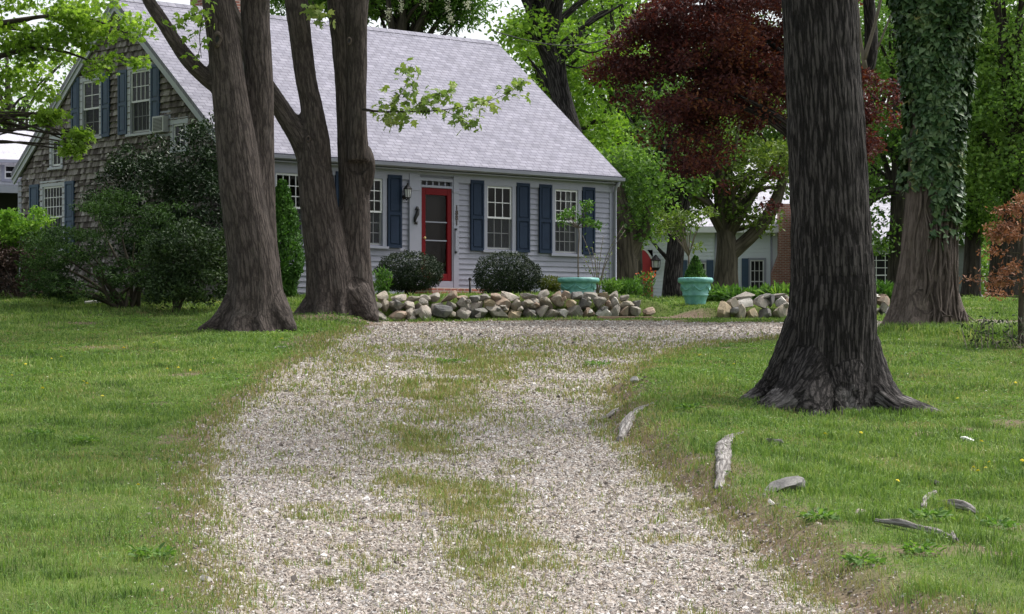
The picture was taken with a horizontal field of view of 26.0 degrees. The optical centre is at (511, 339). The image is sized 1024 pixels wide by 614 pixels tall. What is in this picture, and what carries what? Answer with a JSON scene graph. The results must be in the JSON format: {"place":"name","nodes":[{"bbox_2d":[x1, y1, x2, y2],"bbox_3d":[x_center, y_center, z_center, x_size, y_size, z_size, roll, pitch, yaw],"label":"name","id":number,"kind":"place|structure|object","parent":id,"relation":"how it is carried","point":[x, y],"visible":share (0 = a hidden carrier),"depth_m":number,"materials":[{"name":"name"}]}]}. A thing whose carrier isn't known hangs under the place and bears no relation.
{"place":"outdoors","nodes":[
{"label":"outdoors","id":0,"kind":"place"},
{"bbox_2d":[0,289,1023,613],"bbox_3d":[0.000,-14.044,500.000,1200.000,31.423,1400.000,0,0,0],"label":"ground","id":1,"kind":"structure","parent":0,"point":[660,311],"depth_m":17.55,"materials":[{"name":"green plant"}]},
{"bbox_2d":[0,131,43,290],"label":"grey house","id":2,"kind":"structure","parent":1,"relation":"on","point":[10,154],"depth_m":66.03,"materials":[{"name":"paint"}]},
{"bbox_2d":[1,165,21,181],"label":"window","id":3,"kind":"structure","parent":2,"relation":"in","point":[6,170],"depth_m":65.92,"materials":[{"name":"grey paint"}]},
{"bbox_2d":[0,239,51,294],"bbox_3d":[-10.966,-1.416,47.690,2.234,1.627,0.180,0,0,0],"label":"shrub","id":4,"kind":"object","parent":1,"relation":"on","point":[1,281],"visible":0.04,"depth_m":47.60,"materials":[{"name":"green plant"}]},
{"bbox_2d":[0,236,54,298],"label":"dry shrub","id":5,"kind":"object","parent":1,"relation":"on","point":[10,271],"visible":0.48,"depth_m":46.30,"materials":[{"name":"brown plant"}]},
{"bbox_2d":[0,205,57,296],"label":"bright shrub","id":6,"kind":"object","parent":1,"relation":"on","point":[13,225],"visible":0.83,"depth_m":46.72,"materials":[{"name":"green plant"}]},
{"bbox_2d":[23,428,54,436],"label":"weed tuft","id":7,"kind":"object","parent":1,"relation":"on","point":[35,432],"visible":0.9,"depth_m":23.11,"materials":[{"name":"green plant"}]},
{"bbox_2d":[0,44,79,129],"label":"garden tree","id":8,"kind":"object","parent":1,"relation":"on","point":[24,103],"visible":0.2,"depth_m":77.76,"materials":[{"name":"green plant"}]},
{"bbox_2d":[0,0,158,128],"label":"overhanging maple","id":9,"kind":"object","parent":1,"relation":"on","point":[28,40],"visible":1,"depth_m":45.43,"materials":[{"name":"green plant"}]},
{"bbox_2d":[0,104,96,161],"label":"maple twig","id":10,"kind":"object","parent":9,"relation":"attached to","point":[43,117],"visible":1,"depth_m":45.08,"materials":[{"name":"green plant"}]},
{"bbox_2d":[68,434,101,443],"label":"weed tuft","id":11,"kind":"object","parent":1,"relation":"on","point":[88,438],"visible":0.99,"depth_m":22.46,"materials":[{"name":"green plant"}]},
{"bbox_2d":[84,300,112,303],"bbox_3d":[-8.270,-0.769,44.597,0.640,0.045,0.180,-6,8,-20],"label":"plank","id":12,"kind":"object","parent":1,"relation":"on","point":[85,302],"visible":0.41,"depth_m":44.46,"materials":[{"name":"grey wood"}]},
{"bbox_2d":[14,186,201,307],"bbox_3d":[-7.951,-1.786,43.583,3.778,2.522,3.147,0,0,0],"label":"spreading shrub","id":13,"kind":"object","parent":1,"relation":"on","point":[132,296],"visible":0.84,"depth_m":43.36,"materials":[{"name":"green plant"}]},
{"bbox_2d":[73,110,227,298],"bbox_3d":[-7.151,-2.811,46.064,3.836,4.071,2.694,0,0,0],"label":"holly tree","id":14,"kind":"object","parent":1,"relation":"on","point":[167,179],"visible":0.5,"depth_m":45.76,"materials":[{"name":"green plant"}]},
{"bbox_2d":[127,542,177,557],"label":"weed tuft","id":15,"kind":"object","parent":1,"relation":"on","point":[144,550],"visible":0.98,"depth_m":15.05,"materials":[{"name":"green plant"}]},
{"bbox_2d":[126,215,227,311],"bbox_3d":[-6.264,-1.417,42.589,2.373,1.911,1.971,0,0,0],"label":"round shrub","id":16,"kind":"object","parent":1,"relation":"on","point":[176,284],"visible":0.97,"depth_m":42.23,"materials":[{"name":"green plant"}]},
{"bbox_2d":[142,0,296,332],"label":"maple tree","id":17,"kind":"object","parent":1,"relation":"on","point":[254,298],"visible":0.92,"depth_m":37.76,"materials":[{"name":"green plant"}]},
{"bbox_2d":[275,178,305,295],"bbox_3d":[-4.880,-2.123,46.997,1.037,2.578,1.032,0,0,0],"label":"conical evergreen","id":18,"kind":"object","parent":1,"relation":"on","point":[287,224],"visible":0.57,"depth_m":46.78,"materials":[{"name":"green plant"}]},
{"bbox_2d":[11,0,624,296],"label":"house","id":19,"kind":"structure","parent":1,"relation":"on","point":[514,174],"depth_m":51.58,"materials":[{"name":"grey paint"}]},
{"bbox_2d":[40,179,65,250],"bbox_3d":[-10.783,-2.902,52.151,0.135,1.675,1.200,0,0,-42],"label":"window","id":20,"kind":"structure","parent":19,"relation":"in","point":[50,185],"depth_m":52.16,"materials":[{"name":"grey paint"}]},
{"bbox_2d":[47,135,65,169],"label":"window","id":21,"kind":"structure","parent":19,"relation":"in","point":[52,155],"depth_m":52.15,"materials":[{"name":"grey paint"}]},
{"bbox_2d":[79,73,102,138],"bbox_3d":[-9.634,-5.322,50.876,0.135,1.495,1.040,0,0,-42],"label":"window","id":22,"kind":"structure","parent":19,"relation":"in","point":[89,116],"depth_m":50.96,"materials":[{"name":"grey paint"}]},
{"bbox_2d":[125,62,152,136],"bbox_3d":[-8.255,-5.327,49.338,0.135,1.585,1.090,0,0,-42],"label":"window","id":23,"kind":"structure","parent":19,"relation":"in","point":[139,110],"depth_m":49.46,"materials":[{"name":"grey paint"}]},
{"bbox_2d":[170,116,190,152],"bbox_3d":[-7.208,-4.442,48.162,0.125,0.755,0.740,0,0,-42],"label":"window","id":24,"kind":"structure","parent":19,"relation":"in","point":[179,122],"depth_m":48.24,"materials":[{"name":"grey paint"}]},
{"bbox_2d":[275,171,303,245],"bbox_3d":[-4.794,-2.870,47.816,1.060,1.690,0.135,0,0,-42],"label":"window","id":25,"kind":"structure","parent":19,"relation":"in","point":[289,174],"depth_m":47.92,"materials":[{"name":"grey paint"}]},
{"bbox_2d":[370,178,388,248],"bbox_3d":[-3.190,-2.870,49.255,1.070,1.690,0.135,0,0,-42],"label":"window","id":26,"kind":"structure","parent":19,"relation":"in","point":[378,219],"depth_m":49.48,"materials":[{"name":"grey paint"}]},
{"bbox_2d":[422,187,451,280],"bbox_3d":[-1.757,-2.390,50.586,0.910,2.120,0.265,0,0,-42],"label":"storm door","id":27,"kind":"structure","parent":19,"relation":"in","point":[436,202],"depth_m":50.75,"materials":[{"name":"red paint"}]},
{"bbox_2d":[482,184,517,252],"bbox_3d":[-0.302,-2.867,51.843,1.075,1.685,0.135,0,0,-42],"label":"window","id":28,"kind":"structure","parent":19,"relation":"in","point":[499,232],"depth_m":51.88,"materials":[{"name":"grey paint"}]},
{"bbox_2d":[492,30,625,45],"bbox_3d":[1.718,-8.491,60.501,0.028,1.258,8.295,0,0,32],"label":"utility wire","id":29,"kind":"object","parent":19,"relation":"attached to","point":[550,44],"visible":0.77,"depth_m":59.38,"materials":[{"name":"black metal"}]},
{"bbox_2d":[550,189,583,256],"bbox_3d":[1.254,-2.863,53.320,1.055,1.735,0.257,0,0,-42],"label":"window","id":30,"kind":"structure","parent":19,"relation":"in","point":[564,240],"depth_m":53.32,"materials":[{"name":"grey paint"}]},
{"bbox_2d":[372,265,392,294],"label":"leafy plant","id":31,"kind":"object","parent":1,"relation":"on","point":[383,286],"visible":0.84,"depth_m":46.25,"materials":[{"name":"green plant"}]},
{"bbox_2d":[233,0,535,322],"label":"maple tree","id":32,"kind":"object","parent":1,"relation":"on","point":[336,240],"visible":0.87,"depth_m":41.81,"materials":[{"name":"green plant"}]},
{"bbox_2d":[270,0,509,37],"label":"chestnut tree","id":33,"kind":"object","parent":1,"relation":"on","point":[419,15],"visible":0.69,"depth_m":71.53,"materials":[{"name":"green plant"}]},
{"bbox_2d":[373,249,445,295],"bbox_3d":[-2.199,-1.383,47.210,1.584,1.095,1.332,0,0,0],"label":"clipped shrub","id":34,"kind":"object","parent":1,"relation":"on","point":[401,274],"visible":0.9,"depth_m":46.87,"materials":[{"name":"green plant"}]},
{"bbox_2d":[472,250,543,294],"bbox_3d":[-0.082,-1.393,47.691,1.563,1.044,1.307,0,0,0],"label":"clipped shrub","id":35,"kind":"object","parent":1,"relation":"on","point":[512,281],"visible":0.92,"depth_m":47.37,"materials":[{"name":"green plant"}]},
{"bbox_2d":[7,313,1014,599],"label":"fallen petals","id":36,"kind":"object","parent":1,"relation":"on","point":[179,341],"visible":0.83,"depth_m":25.78,"materials":[{"name":"plant"}]},
{"bbox_2d":[0,311,1023,613],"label":"clover","id":37,"kind":"object","parent":1,"relation":"on","point":[730,345],"visible":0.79,"depth_m":27.05,"materials":[{"name":"green plant"}]},
{"bbox_2d":[377,289,654,320],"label":"stone wall","id":38,"kind":"structure","parent":1,"relation":"on","point":[496,305],"depth_m":45.41,"materials":[{"name":"beige stone"}]},
{"bbox_2d":[537,275,560,292],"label":"yellow green shrub","id":39,"kind":"object","parent":1,"relation":"on","point":[550,285],"visible":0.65,"depth_m":48.05,"materials":[{"name":"green plant"}]},
{"bbox_2d":[484,0,647,133],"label":"leaning tree","id":40,"kind":"object","parent":1,"relation":"on","point":[546,19],"visible":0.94,"depth_m":61.77,"materials":[{"name":"green plant"}]},
{"bbox_2d":[500,10,651,187],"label":"spring tree","id":41,"kind":"object","parent":1,"relation":"on","point":[601,132],"visible":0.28,"depth_m":73.33,"materials":[{"name":"green plant"}]},
{"bbox_2d":[558,277,599,293],"bbox_3d":[1.422,-1.041,47.400,0.900,0.550,0.900,0,0,0],"label":"planter","id":42,"kind":"object","parent":1,"relation":"on","point":[578,284],"visible":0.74,"depth_m":47.07,"materials":[{"name":"teal ceramic"}]},
{"bbox_2d":[556,199,606,276],"bbox_3d":[1.440,-2.107,47.289,1.078,1.796,0.744,0,0,21],"label":"potted tree","id":43,"kind":"object","parent":42,"relation":"on","point":[588,221],"visible":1,"depth_m":47.30,"materials":[{"name":"green plant"}]},
{"bbox_2d":[511,0,654,153],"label":"woodland tree","id":44,"kind":"object","parent":1,"relation":"on","point":[610,105],"visible":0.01,"depth_m":103.08,"materials":[{"name":"green plant"}]},
{"bbox_2d":[581,226,625,293],"bbox_3d":[2.064,-1.749,50.148,1.045,1.661,0.487,0,0,0],"label":"bare shrub","id":45,"kind":"object","parent":1,"relation":"on","point":[597,290],"visible":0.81,"depth_m":50.13,"materials":[{"name":"green plant"}]},
{"bbox_2d":[597,277,626,293],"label":"leafy plant","id":46,"kind":"object","parent":1,"relation":"on","point":[608,287],"visible":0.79,"depth_m":48.41,"materials":[{"name":"green plant"}]},
{"bbox_2d":[601,394,640,419],"bbox_3d":[1.316,0.790,25.735,0.135,0.291,1.577,0,0,19],"label":"exposed root","id":47,"kind":"object","parent":1,"relation":"on","point":[610,413],"visible":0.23,"depth_m":25.16,"materials":[{"name":"grey wood"}]},
{"bbox_2d":[597,316,653,318],"bbox_3d":[2.338,-0.445,45.700,1.240,0.060,0.100,0,0,-21],"label":"edging board","id":48,"kind":"object","parent":1,"relation":"on","point":[612,317],"visible":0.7,"depth_m":45.59,"materials":[{"name":"beige wood"}]},
{"bbox_2d":[616,276,643,296],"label":"leafy plant","id":49,"kind":"object","parent":1,"relation":"on","point":[635,288],"visible":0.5,"depth_m":50.37,"materials":[{"name":"green plant"}]},
{"bbox_2d":[507,0,753,284],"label":"broad tree","id":50,"kind":"object","parent":1,"relation":"on","point":[583,15],"visible":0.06,"depth_m":79.53,"materials":[{"name":"green plant"}]},
{"bbox_2d":[630,376,638,382],"bbox_3d":[1.535,0.516,27.893,0.120,0.116,0.100,3,3,0],"label":"stone","id":51,"kind":"object","parent":1,"relation":"on","point":[634,378],"visible":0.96,"depth_m":27.86,"materials":[{"name":"grey stone"}]},
{"bbox_2d":[617,401,657,440],"bbox_3d":[1.320,0.885,24.007,0.181,0.387,2.647,0,0,11],"label":"exposed root","id":52,"kind":"object","parent":1,"relation":"on","point":[626,422],"visible":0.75,"depth_m":23.41,"materials":[{"name":"grey wood"}]},
{"bbox_2d":[601,136,688,292],"bbox_3d":[3.154,-2.981,55.976,2.655,4.345,1.744,0,0,0],"label":"tree","id":53,"kind":"object","parent":1,"relation":"on","point":[629,245],"visible":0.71,"depth_m":55.75,"materials":[{"name":"green plant"}]},
{"bbox_2d":[634,267,655,298],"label":"orange flowers","id":54,"kind":"object","parent":1,"relation":"on","point":[646,294],"visible":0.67,"depth_m":53.95,"materials":[{"name":"green plant"}]},
{"bbox_2d":[611,39,739,297],"bbox_3d":[4.271,-4.734,60.075,4.080,7.223,4.740,0,0,36],"label":"dark trunked tree","id":55,"kind":"object","parent":1,"relation":"on","point":[673,256],"visible":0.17,"depth_m":59.77,"materials":[{"name":"green plant"}]},
{"bbox_2d":[653,205,719,264],"bbox_3d":[4.117,-1.987,52.985,1.401,2.419,1.588,0,0,-32],"label":"young tree","id":56,"kind":"object","parent":1,"relation":"on","point":[684,215],"visible":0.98,"depth_m":52.80,"materials":[{"name":"green plant"}]},
{"bbox_2d":[675,402,707,410],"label":"weed tuft","id":57,"kind":"object","parent":1,"relation":"on","point":[693,405],"visible":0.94,"depth_m":24.08,"materials":[{"name":"green plant"}]},
{"bbox_2d":[678,277,712,304],"bbox_3d":[3.986,-1.035,48.200,0.770,0.609,0.770,0,0,0],"label":"planter","id":58,"kind":"object","parent":1,"relation":"on","point":[695,290],"visible":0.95,"depth_m":47.95,"materials":[{"name":"teal ceramic"}]},
{"bbox_2d":[682,254,706,277],"bbox_3d":[3.994,-1.549,48.182,0.589,0.605,0.553,0,0,0],"label":"potted conifer","id":59,"kind":"object","parent":58,"relation":"in","point":[695,268],"visible":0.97,"depth_m":48.09,"materials":[{"name":"green plant"}]},
{"bbox_2d":[614,7,784,171],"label":"woodland tree","id":60,"kind":"object","parent":1,"relation":"on","point":[752,78],"visible":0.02,"depth_m":99.73,"materials":[{"name":"green plant"}]},
{"bbox_2d":[642,172,790,297],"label":"neighbour house","id":61,"kind":"structure","parent":1,"relation":"on","point":[764,259],"depth_m":85.98,"materials":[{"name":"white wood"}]},
{"bbox_2d":[642,250,652,297],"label":"arched door","id":62,"kind":"structure","parent":61,"relation":"in","point":[646,260],"depth_m":85.95,"materials":[{"name":"red paint"}]},
{"bbox_2d":[687,260,706,275],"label":"window","id":63,"kind":"structure","parent":61,"relation":"in","point":[704,262],"depth_m":85.95,"materials":[{"name":"grey paint"}]},
{"bbox_2d":[749,258,765,288],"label":"window","id":64,"kind":"structure","parent":61,"relation":"in","point":[757,266],"depth_m":85.98,"materials":[{"name":"grey paint"}]},
{"bbox_2d":[706,282,730,301],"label":"leafy plant","id":65,"kind":"object","parent":1,"relation":"on","point":[708,300],"visible":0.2,"depth_m":50.98,"materials":[{"name":"green plant"}]},
{"bbox_2d":[714,431,743,489],"bbox_3d":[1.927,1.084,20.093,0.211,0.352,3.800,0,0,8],"label":"rock","id":66,"kind":"object","parent":1,"relation":"on","point":[723,460],"visible":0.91,"depth_m":19.23,"materials":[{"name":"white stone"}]},
{"bbox_2d":[707,283,761,301],"bbox_3d":[5.209,-0.964,50.540,1.674,0.659,1.622,0,0,0],"label":"leafy plant","id":67,"kind":"object","parent":1,"relation":"on","point":[725,293],"visible":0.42,"depth_m":50.22,"materials":[{"name":"green plant"}]},
{"bbox_2d":[686,91,789,287],"bbox_3d":[6.322,-4.412,61.846,4.504,6.514,4.280,0,0,24],"label":"olive trunked tree","id":68,"kind":"object","parent":1,"relation":"on","point":[729,222],"visible":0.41,"depth_m":61.72,"materials":[{"name":"green plant"}]},
{"bbox_2d":[580,0,905,215],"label":"red leaved maple","id":69,"kind":"object","parent":1,"relation":"on","point":[737,36],"visible":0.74,"depth_m":44.56,"materials":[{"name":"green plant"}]},
{"bbox_2d":[753,280,789,302],"bbox_3d":[6.000,-0.978,49.471,1.276,0.736,1.308,0,0,0],"label":"leafy plant","id":70,"kind":"object","parent":1,"relation":"on","point":[776,288],"visible":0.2,"depth_m":49.24,"materials":[{"name":"green plant"}]},
{"bbox_2d":[766,438,782,444],"bbox_3d":[2.505,0.984,21.189,0.182,0.100,0.121,-3,4,-16],"label":"stone","id":71,"kind":"object","parent":1,"relation":"on","point":[775,441],"visible":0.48,"depth_m":21.14,"materials":[{"name":"grey stone"}]},
{"bbox_2d":[764,476,805,491],"bbox_3d":[2.147,1.172,17.457,0.349,0.180,0.257,-4,-1,-31],"label":"stone","id":72,"kind":"object","parent":1,"relation":"on","point":[791,482],"visible":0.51,"depth_m":17.41,"materials":[{"name":"grey stone"}]},
{"bbox_2d":[722,35,880,171],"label":"woodland tree","id":73,"kind":"object","parent":1,"relation":"on","point":[775,134],"visible":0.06,"depth_m":95.25,"materials":[{"name":"green plant"}]},
{"bbox_2d":[717,292,889,318],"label":"stone wall","id":74,"kind":"structure","parent":1,"relation":"on","point":[734,306],"depth_m":46.25,"materials":[{"name":"beige stone"}]},
{"bbox_2d":[793,507,841,522],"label":"weed tuft","id":75,"kind":"object","parent":1,"relation":"on","point":[822,512],"visible":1,"depth_m":15.63,"materials":[{"name":"green plant"}]},
{"bbox_2d":[741,0,945,415],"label":"shade tree","id":76,"kind":"object","parent":1,"relation":"on","point":[827,355],"visible":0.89,"depth_m":25.60,"materials":[{"name":"brown plant"}]},
{"bbox_2d":[837,552,886,568],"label":"weed tuft","id":77,"kind":"object","parent":1,"relation":"on","point":[852,558],"visible":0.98,"depth_m":13.78,"materials":[{"name":"green plant"}]},
{"bbox_2d":[859,1,892,184],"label":"woodland tree","id":78,"kind":"object","parent":1,"relation":"on","point":[872,170],"visible":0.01,"depth_m":103.65,"materials":[{"name":"green plant"}]},
{"bbox_2d":[858,0,906,292],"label":"woodland tree","id":79,"kind":"object","parent":1,"relation":"on","point":[886,187],"visible":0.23,"depth_m":71.74,"materials":[{"name":"green plant"}]},
{"bbox_2d":[876,278,893,301],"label":"leafy plant","id":80,"kind":"object","parent":1,"relation":"on","point":[882,287],"visible":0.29,"depth_m":48.84,"materials":[{"name":"green plant"}]},
{"bbox_2d":[874,518,951,540],"bbox_3d":[2.758,1.293,15.187,0.078,0.105,0.928,0,0,-23],"label":"exposed root","id":81,"kind":"object","parent":1,"relation":"on","point":[903,523],"visible":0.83,"depth_m":15.29,"materials":[{"name":"grey wood"}]},
{"bbox_2d":[870,187,964,292],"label":"garage","id":82,"kind":"structure","parent":1,"relation":"on","point":[881,263],"depth_m":80.30,"materials":[{"name":"grey paint"}]},
{"bbox_2d":[874,250,887,282],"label":"window","id":83,"kind":"structure","parent":82,"relation":"in","point":[881,262],"depth_m":80.29,"materials":[{"name":"grey paint"}]},
{"bbox_2d":[893,538,946,555],"bbox_3d":[2.590,1.333,14.155,0.342,0.108,0.307,0,0,-31],"label":"weed tuft","id":84,"kind":"object","parent":1,"relation":"on","point":[906,547],"visible":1,"depth_m":14.12,"materials":[{"name":"green plant"}]},
{"bbox_2d":[879,0,968,327],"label":"ivy covered tree","id":85,"kind":"object","parent":1,"relation":"on","point":[908,286],"visible":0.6,"depth_m":37.63,"materials":[{"name":"brown plant"}]},
{"bbox_2d":[858,0,890,68],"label":"bare branches","id":86,"kind":"object","parent":85,"relation":"attached to","point":[864,53],"visible":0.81,"depth_m":39.98,"materials":[{"name":"wood"}]},
{"bbox_2d":[885,0,987,324],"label":"climbing ivy","id":87,"kind":"object","parent":85,"relation":"attached to","point":[945,113],"visible":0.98,"depth_m":37.53,"materials":[{"name":"green plant"}]},
{"bbox_2d":[921,490,936,508],"bbox_3d":[3.276,1.258,17.482,0.072,0.078,1.233,0,0,15],"label":"exposed root","id":88,"kind":"object","parent":1,"relation":"on","point":[923,504],"visible":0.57,"depth_m":17.16,"materials":[{"name":"grey wood"}]},
{"bbox_2d":[908,507,955,520],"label":"weed tuft","id":89,"kind":"object","parent":1,"relation":"on","point":[924,512],"visible":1,"depth_m":15.82,"materials":[{"name":"green plant"}]},
{"bbox_2d":[950,530,958,542],"bbox_3d":[2.947,1.319,14.818,0.044,0.060,0.409,0,0,8],"label":"exposed root","id":90,"kind":"object","parent":1,"relation":"on","point":[953,534],"visible":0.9,"depth_m":14.71,"materials":[{"name":"grey wood"}]},
{"bbox_2d":[889,0,1023,296],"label":"woodland tree","id":91,"kind":"object","parent":1,"relation":"on","point":[973,239],"visible":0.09,"depth_m":65.75,"materials":[{"name":"green plant"}]},
{"bbox_2d":[942,499,980,516],"bbox_3d":[3.458,1.289,17.105,0.108,0.112,0.616,0,0,-26],"label":"exposed root","id":92,"kind":"object","parent":1,"relation":"on","point":[964,505],"visible":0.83,"depth_m":17.08,"materials":[{"name":"grey wood"}]},
{"bbox_2d":[981,240,990,295],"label":"woodland understorey","id":93,"kind":"object","parent":1,"relation":"on","point":[984,268],"visible":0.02,"depth_m":101.84,"materials":[{"name":"green plant"}]},
{"bbox_2d":[953,310,1023,349],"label":"thicket","id":94,"kind":"object","parent":1,"relation":"on","point":[1011,336],"visible":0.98,"depth_m":34.18,"materials":[{"name":"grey plant"}]},
{"bbox_2d":[959,189,1023,344],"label":"red-leaved japanese maple","id":95,"kind":"object","parent":1,"relation":"on","point":[1008,231],"visible":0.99,"depth_m":34.97,"materials":[{"name":"red plant"}]},
{"bbox_2d":[962,0,1023,297],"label":"woodland tree","id":96,"kind":"object","parent":1,"relation":"on","point":[1005,177],"visible":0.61,"depth_m":63.38,"materials":[{"name":"green plant"}]},
{"bbox_2d":[974,514,1021,530],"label":"weed tuft","id":97,"kind":"object","parent":1,"relation":"on","point":[1006,524],"visible":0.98,"depth_m":16.04,"materials":[{"name":"green plant"}]},
{"bbox_2d":[976,3,1023,296],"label":"woodland tree","id":98,"kind":"object","parent":1,"relation":"on","point":[995,261],"depth_m":69.76,"materials":[{"name":"green plant"}]},
{"bbox_2d":[981,0,1023,252],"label":"woodland tree","id":99,"kind":"object","parent":1,"relation":"on","point":[984,242],"depth_m":94.74,"materials":[{"name":"green plant"}]},
{"bbox_2d":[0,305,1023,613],"bbox_3d":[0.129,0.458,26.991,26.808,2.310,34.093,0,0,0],"label":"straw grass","id":100,"kind":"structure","parent":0,"point":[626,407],"depth_m":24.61,"materials":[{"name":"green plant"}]},
{"bbox_2d":[0,0,1023,296],"label":"sky","id":101,"kind":"structure","parent":0,"point":[479,35],"materials":[{"name":"white"}]},
{"bbox_2d":[137,319,1017,613],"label":"driveway","id":102,"kind":"structure","parent":0,"point":[414,506],"depth_m":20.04,"materials":[{"name":"beige gravel"}]},
{"bbox_2d":[435,358,465,362],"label":"weed tuft","id":103,"kind":"object","parent":102,"relation":"on","point":[454,360],"visible":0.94,"depth_m":31.72,"materials":[{"name":"green plant"}]},
{"bbox_2d":[146,315,979,610],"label":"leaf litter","id":104,"kind":"object","parent":102,"relation":"on","point":[443,327],"visible":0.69,"depth_m":16.93,"materials":[{"name":"brown plant"}]},
{"bbox_2d":[110,324,1021,613],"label":"thin grass","id":105,"kind":"structure","parent":102,"relation":"on","point":[474,506],"depth_m":20.17,"materials":[{"name":"green plant"}]},
{"bbox_2d":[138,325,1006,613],"bbox_3d":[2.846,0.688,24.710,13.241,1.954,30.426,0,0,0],"label":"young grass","id":106,"kind":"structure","parent":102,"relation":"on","point":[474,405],"depth_m":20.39,"materials":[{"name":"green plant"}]},
{"bbox_2d":[583,358,611,366],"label":"weed tuft","id":107,"kind":"object","parent":102,"relation":"on","point":[593,362],"visible":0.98,"depth_m":31.35,"materials":[{"name":"green plant"}]}
]}

